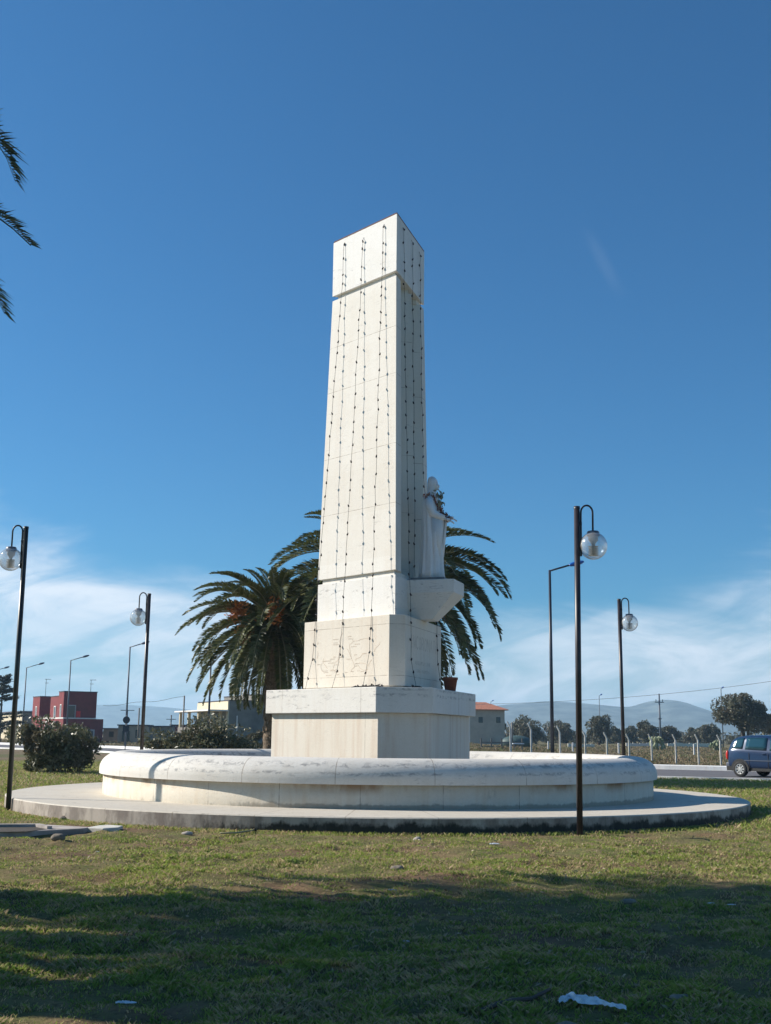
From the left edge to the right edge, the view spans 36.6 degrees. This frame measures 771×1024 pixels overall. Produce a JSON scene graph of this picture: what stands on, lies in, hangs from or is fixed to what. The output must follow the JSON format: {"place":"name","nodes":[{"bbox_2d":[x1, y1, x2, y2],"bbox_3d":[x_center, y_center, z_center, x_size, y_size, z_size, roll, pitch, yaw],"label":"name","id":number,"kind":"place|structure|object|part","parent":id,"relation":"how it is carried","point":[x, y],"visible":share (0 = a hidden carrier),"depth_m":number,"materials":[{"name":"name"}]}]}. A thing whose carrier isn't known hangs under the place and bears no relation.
{"place":"outdoors","nodes":[
{"label":"outdoors","id":0,"kind":"place"},
{"bbox_2d":[26,704,196,727],"bbox_3d":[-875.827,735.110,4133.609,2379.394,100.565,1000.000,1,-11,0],"label":"hills","id":1,"kind":"structure","parent":0,"point":[111,716],"depth_m":3899.64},
{"bbox_2d":[0,739,770,1023],"bbox_3d":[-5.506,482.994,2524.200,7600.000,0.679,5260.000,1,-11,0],"label":"ground","id":2,"kind":"structure","parent":0,"point":[114,1013],"depth_m":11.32,"materials":[{"name":"green plant"}]},
{"bbox_2d":[0,673,27,741],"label":"cedar tree","id":3,"kind":"object","parent":2,"relation":"on","point":[5,679],"visible":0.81,"depth_m":147.88,"materials":[{"name":"green plant"}]},
{"bbox_2d":[0,525,28,809],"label":"globe lamp","id":4,"kind":"object","parent":2,"relation":"on","point":[11,550],"visible":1,"depth_m":24.22,"materials":[{"name":"black metal"}]},
{"bbox_2d":[1,711,31,739],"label":"cream house","id":5,"kind":"structure","parent":2,"relation":"on","point":[27,718],"depth_m":183.29,"materials":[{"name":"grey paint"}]},
{"bbox_2d":[0,108,40,321],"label":"palm tree","id":6,"kind":"object","parent":2,"relation":"on","point":[15,166],"visible":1,"depth_m":13.98,"materials":[{"name":"green plant"}]},
{"bbox_2d":[21,662,43,735],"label":"road lamp","id":7,"kind":"object","parent":2,"relation":"on","point":[25,689],"visible":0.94,"depth_m":159.12,"materials":[{"name":"grey metal"}]},
{"bbox_2d":[0,823,87,836],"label":"manhole","id":8,"kind":"object","parent":2,"relation":"on","point":[20,830],"visible":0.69,"depth_m":18.76,"materials":[{"name":"grey concrete"}]},
{"bbox_2d":[4,713,104,773],"bbox_3d":[-12.105,8.709,43.685,3.009,2.314,3.539,-6,-13,31],"label":"oleander bush","id":9,"kind":"object","parent":2,"relation":"on","point":[49,747],"visible":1,"depth_m":42.90,"materials":[{"name":"green plant"}]},
{"bbox_2d":[51,834,65,840],"bbox_3d":[-4.811,4.794,17.136,0.214,0.130,0.137,1,-11,0],"label":"field stone","id":10,"kind":"object","parent":2,"relation":"on","point":[55,837],"visible":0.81,"depth_m":17.08,"materials":[{"name":"grey stone"}]},
{"bbox_2d":[32,691,102,742],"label":"red house","id":11,"kind":"structure","parent":2,"relation":"on","point":[84,703],"depth_m":159.66,"materials":[{"name":"paint"}]},
{"bbox_2d":[68,706,74,717],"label":"window","id":12,"kind":"structure","parent":11,"relation":"in","point":[71,714],"depth_m":158.48,"materials":[{"name":"grey glass"}]},
{"bbox_2d":[66,655,88,728],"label":"road lamp","id":13,"kind":"object","parent":2,"relation":"on","point":[84,656],"visible":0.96,"depth_m":141.36,"materials":[{"name":"grey metal"}]},
{"bbox_2d":[88,825,122,832],"bbox_3d":[-4.642,5.267,19.358,0.539,0.085,0.620,-5,-12,28],"label":"flat stone","id":14,"kind":"object","parent":2,"relation":"on","point":[112,828],"visible":0.77,"depth_m":19.15,"materials":[{"name":"stone"}]},
{"bbox_2d":[103,728,117,741],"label":"shed","id":15,"kind":"structure","parent":2,"relation":"on","point":[110,734],"depth_m":174.84,"materials":[{"name":"grey paint"}]},
{"bbox_2d":[115,1000,136,1003],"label":"plastic litter","id":16,"kind":"object","parent":2,"relation":"on","point":[127,1002],"visible":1,"depth_m":7.13,"materials":[{"name":"plastic"}]},
{"bbox_2d":[123,715,129,749],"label":"traffic sign","id":17,"kind":"object","parent":2,"relation":"on","point":[126,719],"visible":0.96,"depth_m":98.24,"materials":[{"name":"metal"}]},
{"bbox_2d":[117,724,153,741],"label":"shed","id":18,"kind":"structure","parent":2,"relation":"on","point":[132,734],"depth_m":169.05,"materials":[{"name":"beige paint"}]},
{"bbox_2d":[122,731,129,741],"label":"doorway","id":19,"kind":"structure","parent":18,"relation":"in","point":[123,733],"depth_m":168.91,"materials":[{"name":"grey"}]},
{"bbox_2d":[124,641,149,745],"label":"road lamp","id":20,"kind":"object","parent":2,"relation":"on","point":[128,684],"visible":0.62,"depth_m":117.70,"materials":[{"name":"grey metal"}]},
{"bbox_2d":[137,708,139,743],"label":"utility pole","id":21,"kind":"object","parent":2,"relation":"on","point":[138,725],"visible":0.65,"depth_m":147.42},
{"bbox_2d":[130,592,150,749],"bbox_3d":[-7.204,5.167,33.519,0.516,5.751,0.489,10,-14,-40],"label":"globe lamp","id":22,"kind":"object","parent":2,"relation":"on","point":[138,610],"visible":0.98,"depth_m":33.69,"materials":[{"name":"black metal"}]},
{"bbox_2d":[148,726,175,740],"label":"shed","id":23,"kind":"structure","parent":2,"relation":"on","point":[164,728],"depth_m":162.20,"materials":[{"name":"grey paint"}]},
{"bbox_2d":[169,724,186,732],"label":"shed","id":24,"kind":"structure","parent":2,"relation":"on","point":[176,727],"depth_m":186.78,"materials":[{"name":"grey paint"}]},
{"bbox_2d":[182,696,184,729],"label":"utility pole","id":25,"kind":"object","parent":2,"relation":"on","point":[183,713],"visible":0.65,"depth_m":137.90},
{"bbox_2d":[181,831,192,834],"bbox_3d":[-3.246,5.260,19.068,0.189,0.080,0.106,1,-11,0],"label":"field stone","id":26,"kind":"object","parent":2,"relation":"on","point":[187,833],"visible":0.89,"depth_m":19.04,"materials":[{"name":"grey stone"}]},
{"bbox_2d":[137,712,259,748],"bbox_3d":[-8.653,10.567,53.973,5.690,2.605,3.127,1,-11,0],"label":"oleander bush","id":27,"kind":"object","parent":2,"relation":"on","point":[198,734],"visible":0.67,"depth_m":53.54,"materials":[{"name":"green plant"}]},
{"bbox_2d":[207,656,211,727],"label":"road lamp","id":28,"kind":"object","parent":2,"relation":"on","point":[209,699],"visible":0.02,"depth_m":98.69,"materials":[{"name":"metal"}]},
{"bbox_2d":[174,694,264,744],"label":"modern house","id":29,"kind":"structure","parent":2,"relation":"on","point":[247,718],"depth_m":131.46,"materials":[{"name":"grey paint"}]},
{"bbox_2d":[220,829,254,833],"bbox_3d":[-2.353,5.242,19.134,0.191,0.028,1.034,-5,-12,27],"label":"fallen stick","id":30,"kind":"object","parent":2,"relation":"on","point":[252,830],"visible":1,"depth_m":18.86,"materials":[{"name":"grey wood"}]},
{"bbox_2d":[175,566,317,748],"bbox_3d":[-4.059,5.821,42.703,6.855,7.978,7.054,7,-13,-32],"label":"palm tree","id":31,"kind":"object","parent":2,"relation":"on","point":[266,659],"visible":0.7,"depth_m":41.74,"materials":[{"name":"green plant"}]},
{"bbox_2d":[246,729,263,748],"bbox_3d":[-6.478,11.895,58.861,2.414,1.859,1.898,1,-11,0],"label":"scrub bush","id":32,"kind":"object","parent":2,"relation":"on","point":[257,736],"visible":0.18,"depth_m":58.81,"materials":[{"name":"green plant"}]},
{"bbox_2d":[1,738,729,765],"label":"field weeds","id":33,"kind":"object","parent":2,"relation":"on","point":[687,756],"visible":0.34,"depth_m":107.67,"materials":[{"name":"green plant"}]},
{"bbox_2d":[4,782,750,834],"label":"stone platform","id":34,"kind":"structure","parent":2,"relation":"on","point":[663,808],"depth_m":20.61,"materials":[{"name":"white stone"}]},
{"bbox_2d":[99,749,656,809],"bbox_3d":[-0.167,6.190,27.670,12.904,0.914,12.904,1,-11,0],"label":"fountain basin","id":35,"kind":"object","parent":34,"relation":"on","point":[484,780],"visible":0.93,"depth_m":22.00,"materials":[{"name":"stone"}]},
{"bbox_2d":[266,212,475,758],"bbox_3d":[-0.255,-0.472,28.694,5.153,13.726,5.015,1,-11,0],"label":"monument","id":36,"kind":"object","parent":35,"relation":"on","point":[397,715],"visible":0.98,"depth_m":28.12,"materials":[{"name":"stone"}]},
{"bbox_2d":[305,243,344,688],"bbox_3d":[-1.458,-1.441,29.201,0.821,11.643,0.117,1,-11,-3],"label":"light string","id":37,"kind":"object","parent":36,"relation":"attached to","point":[327,469],"visible":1,"depth_m":29.11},
{"bbox_2d":[332,238,363,686],"bbox_3d":[-0.848,-1.561,28.532,0.717,11.642,0.121,6,-12,-25],"label":"light string","id":38,"kind":"object","parent":36,"relation":"attached to","point":[351,457],"visible":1,"depth_m":28.48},
{"bbox_2d":[353,684,382,686],"bbox_3d":[-0.400,3.955,26.477,0.156,0.106,1.094,10,-14,-41],"label":"cable tangle","id":39,"kind":"object","parent":36,"relation":"on","point":[378,685],"visible":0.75,"depth_m":26.35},
{"bbox_2d":[363,225,383,684],"bbox_3d":[-0.210,-1.679,27.877,0.148,11.643,0.696,-6,-13,32],"label":"light string","id":40,"kind":"object","parent":36,"relation":"attached to","point":[376,455],"visible":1,"depth_m":27.78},
{"bbox_2d":[403,228,415,683],"bbox_3d":[0.495,-1.657,27.948,0.224,11.643,0.761,8,-13,-32],"label":"light string","id":41,"kind":"object","parent":36,"relation":"attached to","point":[407,453],"visible":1,"depth_m":27.71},
{"bbox_2d":[411,240,415,569],"bbox_3d":[0.667,-2.806,29.124,0.309,8.942,0.102,-9,-15,42],"label":"light string","id":42,"kind":"object","parent":36,"relation":"attached to","point":[413,421],"visible":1,"depth_m":28.94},
{"bbox_2d":[419,252,441,685],"bbox_3d":[1.143,-1.326,29.645,0.806,11.643,0.226,5,-11,-20],"label":"light string","id":43,"kind":"object","parent":36,"relation":"attached to","point":[422,420],"visible":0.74,"depth_m":29.91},
{"bbox_2d":[410,476,456,579],"bbox_3d":[1.212,0.405,28.344,1.040,2.610,0.789,-3,-11,18],"label":"statue","id":44,"kind":"object","parent":36,"relation":"on","point":[433,537],"visible":0.95,"depth_m":28.07,"materials":[{"name":"white stone"}]},
{"bbox_2d":[423,489,451,521],"bbox_3d":[1.319,-0.138,28.431,0.643,0.850,0.793,-3,-11,18],"label":"flower garland","id":45,"kind":"object","parent":44,"relation":"attached to","point":[439,504],"visible":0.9,"depth_m":28.29},
{"bbox_2d":[443,658,457,690],"bbox_3d":[1.577,3.932,28.369,0.376,0.911,0.376,1,-11,0],"label":"flower pot","id":46,"kind":"object","parent":36,"relation":"on","point":[450,682],"visible":0.89,"depth_m":28.20,"materials":[{"name":"ceramic"}]},
{"bbox_2d":[0,742,755,771],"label":"kerb","id":47,"kind":"structure","parent":2,"relation":"on","point":[693,767],"depth_m":57.07,"materials":[{"name":"grey concrete"}]},
{"bbox_2d":[0,747,769,780],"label":"kerb","id":48,"kind":"structure","parent":2,"relation":"on","point":[678,777],"depth_m":44.05,"materials":[{"name":"grey concrete"}]},
{"bbox_2d":[0,822,770,1023],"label":"dead leaves","id":49,"kind":"object","parent":2,"relation":"on","point":[427,1002],"visible":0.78,"depth_m":9.73,"materials":[{"name":"brown plant"}]},
{"bbox_2d":[265,510,511,688],"bbox_3d":[-0.102,4.901,42.598,9.539,9.835,9.263,1,-11,0],"label":"palm tree","id":50,"kind":"object","parent":2,"relation":"on","point":[450,619],"visible":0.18,"depth_m":41.71,"materials":[{"name":"green plant"}]},
{"bbox_2d":[390,865,403,869],"bbox_3d":[0.143,4.433,14.489,0.168,0.079,0.122,1,-11,0],"label":"field stone","id":51,"kind":"object","parent":2,"relation":"on","point":[397,866],"visible":0.66,"depth_m":14.46,"materials":[{"name":"grey stone"}]},
{"bbox_2d":[102,730,770,743],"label":"distant scrub","id":52,"kind":"object","parent":2,"relation":"on","point":[729,739],"visible":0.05,"depth_m":269.07,"materials":[{"name":"green plant"}]},
{"bbox_2d":[470,702,507,744],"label":"tiled house","id":53,"kind":"structure","parent":2,"relation":"on","point":[487,722],"depth_m":202.03,"materials":[{"name":"beige paint"}]},
{"bbox_2d":[480,738,522,746],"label":"yard fence","id":54,"kind":"object","parent":2,"relation":"on","point":[491,742],"visible":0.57,"depth_m":107.90,"materials":[{"name":"grey metal"}]},
{"bbox_2d":[507,721,511,751],"bbox_3d":[6.350,11.812,59.861,0.248,2.115,0.090,1,-11,0],"label":"fence post","id":55,"kind":"object","parent":2,"relation":"on","point":[510,737],"visible":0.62,"depth_m":59.86,"materials":[{"name":"concrete"}]},
{"bbox_2d":[480,988,550,1010],"bbox_3d":[0.789,2.995,7.170,0.617,0.064,0.068,10,-14,-40],"label":"fallen stick","id":56,"kind":"object","parent":2,"relation":"on","point":[526,999],"visible":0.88,"depth_m":7.21,"materials":[{"name":"wood"}]},
{"bbox_2d":[503,735,532,746],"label":"tarpaulin heap","id":57,"kind":"object","parent":2,"relation":"on","point":[526,740],"visible":0.47,"depth_m":136.56,"materials":[{"name":"plastic"}]},
{"bbox_2d":[505,714,544,743],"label":"olive tree","id":58,"kind":"object","parent":2,"relation":"on","point":[521,727],"visible":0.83,"depth_m":229.60,"materials":[{"name":"green plant"}]},
{"bbox_2d":[527,723,531,751],"bbox_3d":[7.526,12.037,60.838,0.248,2.055,0.090,1,-11,0],"label":"fence post","id":59,"kind":"object","parent":2,"relation":"on","point":[530,737],"visible":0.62,"depth_m":60.84,"materials":[{"name":"concrete"}]},
{"bbox_2d":[556,726,560,752],"bbox_3d":[9.176,12.312,61.807,0.248,1.956,0.090,1,-11,0],"label":"fence post","id":60,"kind":"object","parent":2,"relation":"on","point":[559,740],"visible":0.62,"depth_m":61.80,"materials":[{"name":"concrete"}]},
{"bbox_2d":[542,719,575,743],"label":"olive tree","id":61,"kind":"object","parent":2,"relation":"on","point":[567,733],"visible":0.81,"depth_m":234.67,"materials":[{"name":"green plant"}]},
{"bbox_2d":[548,560,583,752],"bbox_3d":[9.882,8.237,63.158,2.104,11.409,0.332,3,-11,-10],"label":"road lamp","id":62,"kind":"object","parent":2,"relation":"on","point":[551,679],"visible":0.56,"depth_m":62.96,"materials":[{"name":"metal"}]},
{"bbox_2d":[557,1021,574,1023],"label":"field stone","id":63,"kind":"object","parent":2,"relation":"on","point":[566,1022],"visible":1,"depth_m":6.58,"materials":[{"name":"grey stone"}]},
{"bbox_2d":[568,743,594,746],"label":"field wall","id":64,"kind":"structure","parent":2,"relation":"on","point":[587,745],"depth_m":166.76,"materials":[{"name":"concrete"}]},
{"bbox_2d":[582,730,585,753],"bbox_3d":[10.682,12.677,62.759,0.248,1.896,0.090,1,-11,0],"label":"fence post","id":65,"kind":"object","parent":2,"relation":"on","point":[584,741],"visible":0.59,"depth_m":62.77,"materials":[{"name":"concrete"}]},
{"bbox_2d":[574,504,606,835],"bbox_3d":[3.571,2.717,20.155,0.587,5.801,0.490,1,-11,0],"label":"globe lamp","id":66,"kind":"object","parent":2,"relation":"on","point":[593,535],"visible":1,"depth_m":20.22,"materials":[{"name":"black metal"}]},
{"bbox_2d":[558,992,626,1009],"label":"plastic litter","id":67,"kind":"object","parent":2,"relation":"on","point":[586,999],"visible":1,"depth_m":7.10,"materials":[{"name":"white plastic"}]},
{"bbox_2d":[584,714,615,744],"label":"olive tree","id":68,"kind":"object","parent":2,"relation":"on","point":[599,725],"visible":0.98,"depth_m":220.25,"materials":[{"name":"green plant"}]},
{"bbox_2d":[603,732,607,754],"bbox_3d":[12.037,12.998,63.719,0.248,1.896,0.090,1,-11,0],"label":"fence post","id":69,"kind":"object","parent":2,"relation":"on","point":[606,743],"visible":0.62,"depth_m":63.73,"materials":[{"name":"concrete"}]},
{"bbox_2d":[610,726,620,743],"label":"olive tree","id":70,"kind":"object","parent":2,"relation":"on","point":[616,735],"visible":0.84,"depth_m":254.43,"materials":[{"name":"green plant"}]},
{"bbox_2d":[617,598,637,755],"bbox_3d":[7.064,5.329,33.520,0.519,5.752,0.489,-8,-14,40],"label":"globe lamp","id":71,"kind":"object","parent":2,"relation":"on","point":[629,616],"visible":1,"depth_m":33.70,"materials":[{"name":"black metal"}]},
{"bbox_2d":[625,734,629,755],"bbox_3d":[13.451,13.284,64.685,0.248,1.936,0.090,1,-11,0],"label":"fence post","id":72,"kind":"object","parent":2,"relation":"on","point":[628,745],"visible":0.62,"depth_m":64.70,"materials":[{"name":"concrete"}]},
{"bbox_2d":[620,899,635,903],"bbox_3d":[2.373,3.811,11.396,0.160,0.058,0.099,1,-11,0],"label":"field stone","id":73,"kind":"object","parent":2,"relation":"on","point":[630,901],"visible":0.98,"depth_m":11.36,"materials":[{"name":"grey stone"}]},
{"bbox_2d":[625,725,638,742],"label":"olive tree","id":74,"kind":"object","parent":2,"relation":"on","point":[630,731],"visible":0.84,"depth_m":259.69,"materials":[{"name":"green plant"}]},
{"bbox_2d":[626,743,653,745],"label":"field wall","id":75,"kind":"structure","parent":2,"relation":"on","point":[639,744],"depth_m":201.14,"materials":[{"name":"concrete"}]},
{"bbox_2d":[636,719,661,742],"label":"olive tree","id":76,"kind":"object","parent":2,"relation":"on","point":[645,728],"visible":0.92,"depth_m":235.33,"materials":[{"name":"green plant"}]},
{"bbox_2d":[648,734,652,760],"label":"fence post","id":77,"kind":"object","parent":2,"relation":"on","point":[651,748],"visible":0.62,"depth_m":65.65,"materials":[{"name":"concrete"}]},
{"bbox_2d":[648,736,665,749],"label":"prickly pear","id":78,"kind":"object","parent":2,"relation":"on","point":[657,740],"visible":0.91,"depth_m":146.98,"materials":[{"name":"green plant"}]},
{"bbox_2d":[655,695,663,745],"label":"utility pole","id":79,"kind":"object","parent":2,"relation":"on","point":[659,702],"visible":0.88,"depth_m":193.05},
{"bbox_2d":[661,725,681,742],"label":"olive tree","id":80,"kind":"object","parent":2,"relation":"on","point":[668,731],"visible":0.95,"depth_m":234.85,"materials":[{"name":"green plant"}]},
{"bbox_2d":[672,734,676,764],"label":"fence post","id":81,"kind":"object","parent":2,"relation":"on","point":[675,750],"visible":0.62,"depth_m":65.64,"materials":[{"name":"concrete"}]},
{"bbox_2d":[669,994,687,999],"bbox_3d":[1.822,3.012,7.212,0.128,0.051,0.093,1,-11,0],"label":"field stone","id":82,"kind":"object","parent":2,"relation":"on","point":[676,996],"visible":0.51,"depth_m":7.20,"materials":[{"name":"grey stone"}]},
{"bbox_2d":[667,743,709,746],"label":"field wall","id":83,"kind":"structure","parent":2,"relation":"on","point":[691,744],"depth_m":201.15,"materials":[{"name":"concrete"}]},
{"bbox_2d":[683,727,701,742],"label":"olive tree","id":84,"kind":"object","parent":2,"relation":"on","point":[690,736],"visible":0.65,"depth_m":254.94,"materials":[{"name":"green plant"}]},
{"bbox_2d":[694,734,699,764],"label":"fence post","id":85,"kind":"object","parent":2,"relation":"on","point":[698,749],"visible":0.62,"depth_m":65.68,"materials":[{"name":"concrete"}]},
{"bbox_2d":[697,723,720,742],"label":"olive tree","id":86,"kind":"object","parent":2,"relation":"on","point":[708,733],"visible":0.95,"depth_m":244.99,"materials":[{"name":"green plant"}]},
{"bbox_2d":[709,740,721,750],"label":"prickly pear","id":87,"kind":"object","parent":2,"relation":"on","point":[715,743],"visible":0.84,"depth_m":147.08,"materials":[{"name":"green plant"}]},
{"bbox_2d":[716,735,721,765],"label":"fence post","id":88,"kind":"object","parent":2,"relation":"on","point":[720,750],"visible":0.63,"depth_m":65.64,"materials":[{"name":"concrete"}]},
{"bbox_2d":[721,687,723,746],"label":"road lamp","id":89,"kind":"object","parent":2,"relation":"on","point":[722,727],"visible":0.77,"depth_m":202.41,"materials":[{"name":"grey metal"}]},
{"bbox_2d":[710,692,770,735],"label":"olive tree","id":90,"kind":"object","parent":2,"relation":"on","point":[744,712],"visible":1,"depth_m":146.81,"materials":[{"name":"green plant"}]},
{"bbox_2d":[762,709,770,734],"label":"olive tree","id":91,"kind":"object","parent":2,"relation":"on","point":[768,731],"visible":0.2,"depth_m":166.88,"materials":[{"name":"green plant"}]},
{"bbox_2d":[0,745,770,778],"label":"road","id":92,"kind":"structure","parent":0,"point":[701,773],"depth_m":51.57,"materials":[{"name":"grey asphalt"}]},
{"bbox_2d":[726,735,770,776],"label":"car","id":93,"kind":"object","parent":92,"relation":"on","point":[745,755],"visible":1,"depth_m":47.36,"materials":[{"name":"blue paint"}]},
{"bbox_3d":[14.473,9.513,47.893,0.167,0.446,0.590,10,-14,-41],"label":"window","id":94,"kind":"part","parent":93,"relation":"part of","materials":[{"name":"teal glass"}]},
{"bbox_3d":[15.033,9.411,47.269,0.166,0.516,0.960,10,-14,-41],"label":"window","id":95,"kind":"part","parent":93,"relation":"part of","materials":[{"name":"teal glass"}]},
{"bbox_2d":[0,0,770,713],"label":"sky","id":96,"kind":"structure","parent":0,"point":[583,187],"materials":[{"name":"blue"}]},
{"bbox_2d":[476,681,770,704],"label":"overhead cable","id":97,"kind":"object","parent":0,"point":[637,696],"visible":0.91,"depth_m":133.82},
{"bbox_2d":[497,700,766,738],"bbox_3d":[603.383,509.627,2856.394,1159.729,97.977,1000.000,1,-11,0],"label":"hills","id":98,"kind":"structure","parent":0,"point":[681,716],"depth_m":2614.88,"materials":[{"name":"blue"}]}
]}

